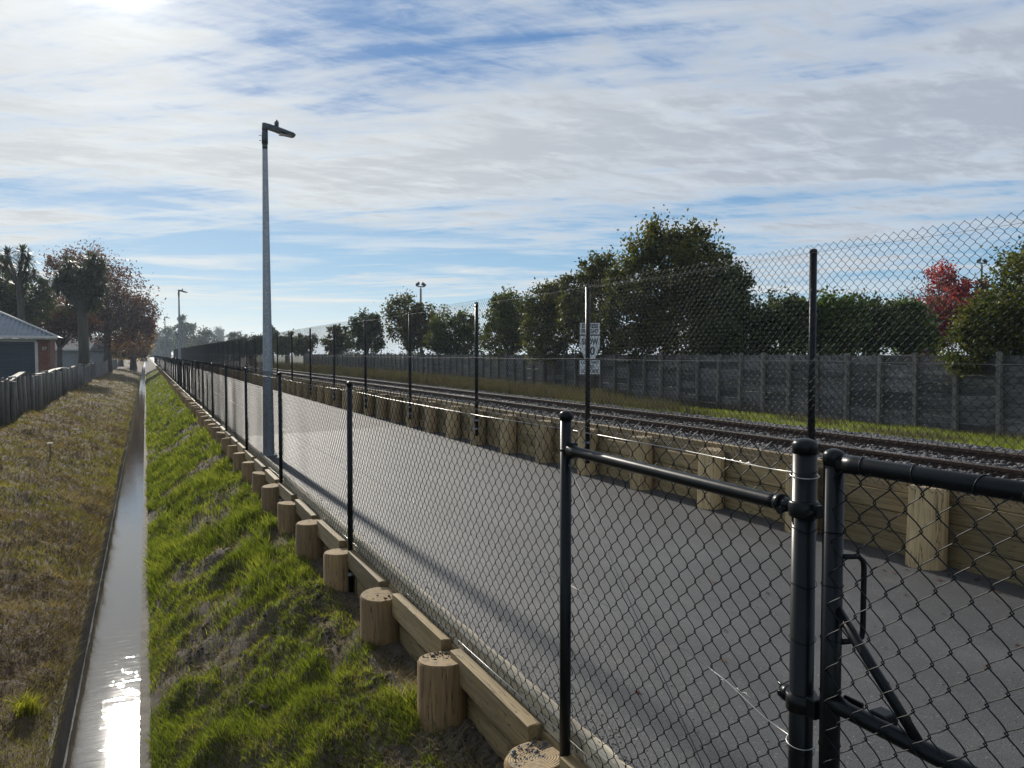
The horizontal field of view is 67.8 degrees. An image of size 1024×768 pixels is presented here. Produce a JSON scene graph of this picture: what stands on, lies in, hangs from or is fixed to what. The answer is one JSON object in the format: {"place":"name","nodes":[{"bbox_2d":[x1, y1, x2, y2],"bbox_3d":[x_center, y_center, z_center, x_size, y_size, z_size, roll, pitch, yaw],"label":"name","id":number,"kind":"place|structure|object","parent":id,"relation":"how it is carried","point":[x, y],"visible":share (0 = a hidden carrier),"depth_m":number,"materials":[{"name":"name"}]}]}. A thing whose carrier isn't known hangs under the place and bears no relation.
{"place":"outdoors","nodes":[
{"label":"outdoors","id":0,"kind":"place"},
{"bbox_2d":[0,311,61,378],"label":"garage","id":1,"kind":"structure","parent":0,"point":[28,355],"depth_m":37.63,"materials":[{"name":"red brick"}]},
{"bbox_2d":[0,342,34,378],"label":"roller door","id":2,"kind":"structure","parent":1,"relation":"in","point":[15,357],"depth_m":37.40,"materials":[{"name":"grey metal"}]},
{"bbox_2d":[0,359,142,767],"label":"bank","id":3,"kind":"structure","parent":0,"point":[12,587],"depth_m":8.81,"materials":[{"name":"brown plant"}]},
{"bbox_2d":[1,684,47,718],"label":"grass tuft","id":4,"kind":"object","parent":3,"relation":"on","point":[29,704],"visible":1,"depth_m":5.28,"materials":[{"name":"plant"}]},
{"bbox_2d":[0,359,117,427],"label":"old paling fence","id":5,"kind":"object","parent":3,"relation":"on","point":[22,394],"visible":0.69,"depth_m":26.95,"materials":[{"name":"grey wood"}]},
{"bbox_2d":[0,369,140,767],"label":"thatch","id":6,"kind":"object","parent":3,"relation":"on","point":[106,500],"visible":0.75,"depth_m":9.91,"materials":[{"name":"brown plant"}]},
{"bbox_2d":[111,319,158,369],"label":"tree","id":7,"kind":"object","parent":3,"relation":"on","point":[133,357],"visible":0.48,"depth_m":99.60,"materials":[{"name":"brown plant"}]},
{"bbox_2d":[141,343,154,361],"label":"shrub","id":8,"kind":"object","parent":3,"relation":"on","point":[145,360],"visible":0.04,"depth_m":214.72,"materials":[{"name":"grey plant"}]},
{"bbox_2d":[55,337,102,367],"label":"house","id":9,"kind":"structure","parent":0,"point":[70,354],"depth_m":88.73,"materials":[{"name":"metal"}]},
{"bbox_2d":[65,362,144,767],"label":"canal water","id":10,"kind":"structure","parent":0,"point":[105,729],"depth_m":7.56,"materials":[{"name":"grey liquid"}]},
{"bbox_2d":[149,357,406,435],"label":"path far section","id":11,"kind":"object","parent":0,"point":[340,411],"visible":0.2,"depth_m":17.55,"materials":[{"name":"concrete"}]},
{"bbox_2d":[152,327,164,355],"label":"poplar","id":12,"kind":"object","parent":11,"relation":"on","point":[154,349],"visible":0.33,"depth_m":298.77,"materials":[{"name":"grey plant"}]},
{"bbox_2d":[159,327,162,363],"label":"street lamp","id":13,"kind":"object","parent":11,"relation":"on","point":[159,343],"visible":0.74,"depth_m":91.53,"materials":[{"name":"metal"}]},
{"bbox_2d":[164,316,167,356],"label":"street lamp","id":14,"kind":"object","parent":11,"relation":"on","point":[165,335],"visible":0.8,"depth_m":64.52,"materials":[{"name":"metal"}]},
{"bbox_2d":[178,289,187,382],"bbox_3d":[-16.253,-2.377,37.614,0.515,4.657,0.220,-1,2,-26],"label":"street lamp","id":15,"kind":"object","parent":11,"relation":"on","point":[179,342],"visible":0.84,"depth_m":37.50,"materials":[{"name":"metal"}]},
{"bbox_2d":[191,363,1023,585],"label":"retaining wall","id":16,"kind":"structure","parent":11,"relation":"on","point":[994,528],"depth_m":6.53,"materials":[{"name":"brown wood"}]},
{"bbox_2d":[173,210,1023,509],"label":"tall chain link fence","id":17,"kind":"object","parent":16,"relation":"on","point":[217,352],"visible":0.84,"depth_m":7.35,"materials":[{"name":"metal"}]},
{"bbox_2d":[138,358,503,767],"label":"bank","id":18,"kind":"structure","parent":0,"point":[398,647],"depth_m":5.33,"materials":[{"name":"green plant"}]},
{"bbox_2d":[161,442,503,767],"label":"soil clods","id":19,"kind":"object","parent":18,"relation":"on","point":[473,743],"visible":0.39,"depth_m":4.04,"materials":[{"name":"brown soil"}]},
{"bbox_2d":[156,365,631,767],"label":"retaining wall","id":20,"kind":"structure","parent":18,"relation":"on","point":[456,682],"depth_m":3.98,"materials":[{"name":"brown wood"}]},
{"bbox_2d":[154,355,822,767],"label":"chain link fence","id":21,"kind":"object","parent":20,"relation":"on","point":[802,507],"visible":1,"depth_m":2.74,"materials":[{"name":"metal"}]},
{"bbox_2d":[818,448,1023,767],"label":"chain link gate","id":22,"kind":"structure","parent":21,"relation":"attached to","point":[835,706],"depth_m":1.58,"materials":[{"name":"black metal"}]},
{"bbox_2d":[0,0,1023,365],"label":"sky","id":23,"kind":"structure","parent":0,"point":[467,150],"materials":[{"name":"blue"}]},
{"bbox_2d":[220,357,1023,449],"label":"rail verge","id":24,"kind":"structure","parent":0,"point":[296,360],"depth_m":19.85,"materials":[{"name":"green plant"}]},
{"bbox_2d":[166,314,198,348],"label":"tree","id":25,"kind":"object","parent":24,"relation":"on","point":[186,328],"visible":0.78,"depth_m":238.67,"materials":[{"name":"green plant"}]},
{"bbox_2d":[183,340,201,346],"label":"shrub","id":26,"kind":"object","parent":24,"relation":"on","point":[192,344],"visible":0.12,"depth_m":169.04,"materials":[{"name":"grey plant"}]},
{"bbox_2d":[189,325,223,344],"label":"tree","id":27,"kind":"object","parent":24,"relation":"on","point":[203,336],"visible":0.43,"depth_m":203.75,"materials":[{"name":"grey plant"}]},
{"bbox_2d":[224,330,247,359],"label":"tree","id":28,"kind":"object","parent":24,"relation":"on","point":[232,336],"visible":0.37,"depth_m":189.14,"materials":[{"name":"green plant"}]},
{"bbox_2d":[216,332,262,361],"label":"hedge","id":29,"kind":"object","parent":24,"relation":"on","point":[248,347],"visible":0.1,"depth_m":127.24,"materials":[{"name":"green plant"}]},
{"bbox_2d":[260,326,279,364],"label":"tree","id":30,"kind":"object","parent":24,"relation":"on","point":[274,331],"visible":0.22,"depth_m":111.58,"materials":[{"name":"green plant"}]},
{"bbox_2d":[273,329,294,364],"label":"tree","id":31,"kind":"object","parent":24,"relation":"on","point":[281,339],"visible":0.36,"depth_m":94.46,"materials":[{"name":"green plant"}]},
{"bbox_2d":[290,333,318,356],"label":"tree","id":32,"kind":"object","parent":24,"relation":"on","point":[302,345],"visible":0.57,"depth_m":83.45,"materials":[{"name":"green plant"}]},
{"bbox_2d":[319,323,355,356],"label":"tree","id":33,"kind":"object","parent":24,"relation":"on","point":[341,337],"visible":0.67,"depth_m":68.53,"materials":[{"name":"green plant"}]},
{"bbox_2d":[346,307,387,354],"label":"tree","id":34,"kind":"object","parent":24,"relation":"on","point":[362,316],"visible":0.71,"depth_m":59.46,"materials":[{"name":"green plant"}]},
{"bbox_2d":[378,286,436,367],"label":"tree","id":35,"kind":"object","parent":24,"relation":"on","point":[398,303],"visible":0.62,"depth_m":49.36,"materials":[{"name":"green plant"}]},
{"bbox_2d":[416,282,425,354],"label":"floodlight mast","id":36,"kind":"object","parent":24,"relation":"on","point":[423,284],"visible":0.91,"depth_m":84.60,"materials":[{"name":"grey metal"}]},
{"bbox_2d":[422,304,484,358],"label":"tree","id":37,"kind":"object","parent":24,"relation":"on","point":[458,340],"visible":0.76,"depth_m":42.65,"materials":[{"name":"green plant"}]},
{"bbox_2d":[478,284,535,376],"bbox_3d":[-0.271,-2.169,36.029,2.840,5.166,2.846,-1,2,-22],"label":"tree","id":38,"kind":"object","parent":24,"relation":"on","point":[504,294],"visible":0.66,"depth_m":35.47,"materials":[{"name":"green plant"}]},
{"bbox_2d":[512,275,578,385],"bbox_3d":[1.450,-1.931,30.786,2.919,5.102,2.571,0,2,0],"label":"tree","id":39,"kind":"object","parent":24,"relation":"on","point":[551,285],"visible":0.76,"depth_m":30.58,"materials":[{"name":"green plant"}]},
{"bbox_2d":[552,245,626,391],"bbox_3d":[2.987,-2.173,27.910,3.014,5.811,2.866,0,2,0],"label":"tree","id":40,"kind":"object","parent":24,"relation":"on","point":[590,273],"visible":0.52,"depth_m":27.58,"materials":[{"name":"green plant"}]},
{"bbox_2d":[258,360,1023,442],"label":"tall dry grass","id":41,"kind":"structure","parent":24,"relation":"on","point":[550,393],"depth_m":22.10,"materials":[{"name":"plant"}]},
{"bbox_2d":[303,351,1023,436],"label":"timber boundary fence","id":42,"kind":"object","parent":24,"relation":"on","point":[801,386],"visible":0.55,"depth_m":19.15,"materials":[{"name":"grey wood"}]},
{"bbox_2d":[328,336,1018,426],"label":"undergrowth","id":43,"kind":"object","parent":24,"relation":"on","point":[792,348],"visible":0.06,"depth_m":21.32,"materials":[{"name":"green plant"}]},
{"bbox_2d":[592,204,756,386],"bbox_3d":[5.352,-2.528,25.379,5.548,6.720,3.437,0,2,0],"label":"tree","id":44,"kind":"object","parent":24,"relation":"on","point":[657,247],"visible":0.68,"depth_m":24.88,"materials":[{"name":"green plant"}]},
{"bbox_2d":[675,261,762,396],"bbox_3d":[6.647,-1.548,24.507,2.607,4.830,2.807,2,3,37],"label":"tree","id":45,"kind":"object","parent":24,"relation":"on","point":[724,323],"visible":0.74,"depth_m":24.02,"materials":[{"name":"green plant"}]},
{"bbox_2d":[731,280,823,362],"bbox_3d":[8.309,-1.276,24.925,3.259,4.253,2.651,0,2,0],"label":"shrub","id":46,"kind":"object","parent":24,"relation":"on","point":[775,316],"visible":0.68,"depth_m":24.40,"materials":[{"name":"green plant"}]},
{"bbox_2d":[778,285,883,379],"bbox_3d":[10.430,-1.188,25.059,3.316,4.067,2.539,0,2,0],"label":"shrub","id":47,"kind":"object","parent":24,"relation":"on","point":[825,336],"visible":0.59,"depth_m":24.45,"materials":[{"name":"green plant"}]},
{"bbox_2d":[837,288,915,355],"bbox_3d":[12.097,-1.308,26.028,3.358,4.231,2.564,0,2,0],"label":"shrub","id":48,"kind":"object","parent":24,"relation":"on","point":[886,326],"visible":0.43,"depth_m":25.45,"materials":[{"name":"green plant"}]},
{"bbox_2d":[882,290,944,364],"bbox_3d":[13.823,-1.252,26.571,2.234,4.077,2.398,1,3,28],"label":"shrub","id":49,"kind":"object","parent":24,"relation":"on","point":[920,319],"visible":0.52,"depth_m":26.05,"materials":[{"name":"green plant"}]},
{"bbox_2d":[900,246,958,355],"bbox_3d":[15.414,-2.416,28.907,3.589,5.844,2.378,-2,3,-39],"label":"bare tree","id":50,"kind":"object","parent":24,"relation":"on","point":[934,300],"visible":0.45,"depth_m":28.85,"materials":[{"name":"red plant"}]},
{"bbox_2d":[887,256,978,393],"bbox_3d":[16.523,-2.190,29.945,3.537,5.685,2.460,0,2,0],"label":"tree","id":51,"kind":"object","parent":24,"relation":"on","point":[963,293],"visible":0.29,"depth_m":29.57,"materials":[{"name":"red plant"}]},
{"bbox_2d":[949,275,993,354],"bbox_3d":[20.333,-2.172,33.931,1.913,5.336,1.517,0,2,0],"label":"tree","id":52,"kind":"object","parent":24,"relation":"on","point":[980,285],"visible":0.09,"depth_m":33.54,"materials":[{"name":"green plant"}]},
{"bbox_2d":[932,235,1023,381],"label":"tree","id":53,"kind":"object","parent":24,"relation":"on","point":[996,327],"visible":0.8,"depth_m":15.04,"materials":[{"name":"green plant"}]},
{"bbox_2d":[977,258,987,375],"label":"floodlight mast","id":54,"kind":"object","parent":24,"relation":"on","point":[984,259],"visible":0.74,"depth_m":43.74,"materials":[{"name":"grey metal"}]},
{"bbox_2d":[234,365,1023,480],"bbox_3d":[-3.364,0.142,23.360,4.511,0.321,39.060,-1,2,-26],"label":"ballast gravel","id":55,"kind":"structure","parent":0,"point":[893,449],"depth_m":10.62,"materials":[{"name":"grey gravel"}]},
{"bbox_2d":[157,325,174,356],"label":"tree","id":56,"kind":"object","parent":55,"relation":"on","point":[169,341],"visible":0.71,"depth_m":258.80,"materials":[{"name":"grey plant"}]},
{"bbox_2d":[580,323,599,402],"bbox_3d":[1.785,-0.289,17.532,0.470,2.222,0.078,0,2,-2],"label":"speed board","id":57,"kind":"object","parent":55,"relation":"on","point":[595,362],"visible":0.56,"depth_m":17.48,"materials":[{"name":"grey metal"}]},
{"bbox_2d":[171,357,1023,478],"bbox_3d":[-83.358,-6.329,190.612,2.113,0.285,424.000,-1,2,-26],"label":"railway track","id":58,"kind":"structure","parent":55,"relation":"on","point":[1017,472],"depth_m":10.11,"materials":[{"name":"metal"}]},
{"bbox_2d":[243,426,1023,767],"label":"path","id":59,"kind":"structure","parent":0,"point":[991,646],"depth_m":4.24,"materials":[{"name":"grey asphalt"}]},
{"bbox_2d":[259,120,295,455],"bbox_3d":[-3.258,-1.315,10.595,0.515,4.657,0.220,-1,2,-26],"label":"street lamp","id":60,"kind":"object","parent":59,"relation":"on","point":[267,323],"visible":0.89,"depth_m":10.49,"materials":[{"name":"metal"}]},
{"bbox_2d":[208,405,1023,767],"bbox_3d":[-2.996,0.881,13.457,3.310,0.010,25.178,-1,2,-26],"label":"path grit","id":61,"kind":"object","parent":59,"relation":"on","point":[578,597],"visible":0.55,"depth_m":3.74,"materials":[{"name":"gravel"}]},
{"bbox_2d":[282,393,1020,699],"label":"leaf litter","id":62,"kind":"object","parent":59,"relation":"on","point":[769,593],"visible":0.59,"depth_m":4.51,"materials":[{"name":"orange plant"}]},
{"label":"canal bed","id":63,"kind":"structure","parent":0,"visible":0},
{"bbox_2d":[43,366,142,767],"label":"canal wall","id":64,"kind":"structure","parent":63,"relation":"on","point":[63,736],"depth_m":6.54,"materials":[{"name":"concrete"}]},
{"bbox_2d":[63,369,142,767],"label":"canal ledge","id":65,"kind":"object","parent":64,"relation":"attached to","point":[66,753],"visible":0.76,"depth_m":7.49,"materials":[{"name":"grey concrete"}]},
{"bbox_2d":[139,362,151,767],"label":"canal wall","id":66,"kind":"structure","parent":63,"relation":"on","point":[145,704],"depth_m":6.35,"materials":[{"name":"concrete"}]},
{"bbox_2d":[139,416,144,715],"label":"canal ledge","id":67,"kind":"object","parent":66,"relation":"attached to","point":[141,604],"visible":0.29,"depth_m":7.33,"materials":[{"name":"grey concrete"}]},
{"label":"ground","id":68,"kind":"structure","parent":0,"visible":0},
{"bbox_2d":[213,324,222,341],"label":"poplar","id":69,"kind":"object","parent":68,"relation":"on","point":[217,331],"visible":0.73,"depth_m":418.80,"materials":[{"name":"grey plant"}]},
{"bbox_2d":[219,327,225,355],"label":"poplar","id":70,"kind":"object","parent":68,"relation":"on","point":[222,336],"visible":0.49,"depth_m":428.90,"materials":[{"name":"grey plant"}]},
{"label":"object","id":71,"kind":"structure","parent":0,"visible":0},
{"bbox_2d":[0,246,4,285],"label":"cabbage tree","id":72,"kind":"object","parent":71,"relation":"on","point":[1,265],"visible":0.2,"depth_m":53.99,"materials":[{"name":"green plant"}]},
{"bbox_2d":[0,244,42,338],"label":"cabbage tree","id":73,"kind":"object","parent":71,"relation":"on","point":[18,281],"visible":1,"depth_m":51.73,"materials":[{"name":"green plant"}]},
{"bbox_2d":[0,262,62,326],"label":"tree","id":74,"kind":"object","parent":71,"relation":"on","point":[38,302],"visible":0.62,"depth_m":57.18,"materials":[{"name":"green plant"}]},
{"bbox_2d":[29,290,103,367],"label":"tree","id":75,"kind":"object","parent":71,"relation":"on","point":[58,323],"visible":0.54,"depth_m":65.39,"materials":[{"name":"orange plant"}]},
{"bbox_2d":[45,250,115,363],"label":"cabbage tree","id":76,"kind":"object","parent":71,"relation":"on","point":[82,289],"visible":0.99,"depth_m":55.54,"materials":[{"name":"green plant"}]},
{"bbox_2d":[39,236,167,371],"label":"tree","id":77,"kind":"object","parent":71,"relation":"on","point":[117,316],"visible":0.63,"depth_m":79.18,"materials":[{"name":"orange plant"}]},
{"bbox_2d":[112,357,126,366],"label":"shrub","id":78,"kind":"object","parent":71,"relation":"on","point":[120,363],"depth_m":117.62,"materials":[{"name":"plant"}]}
]}

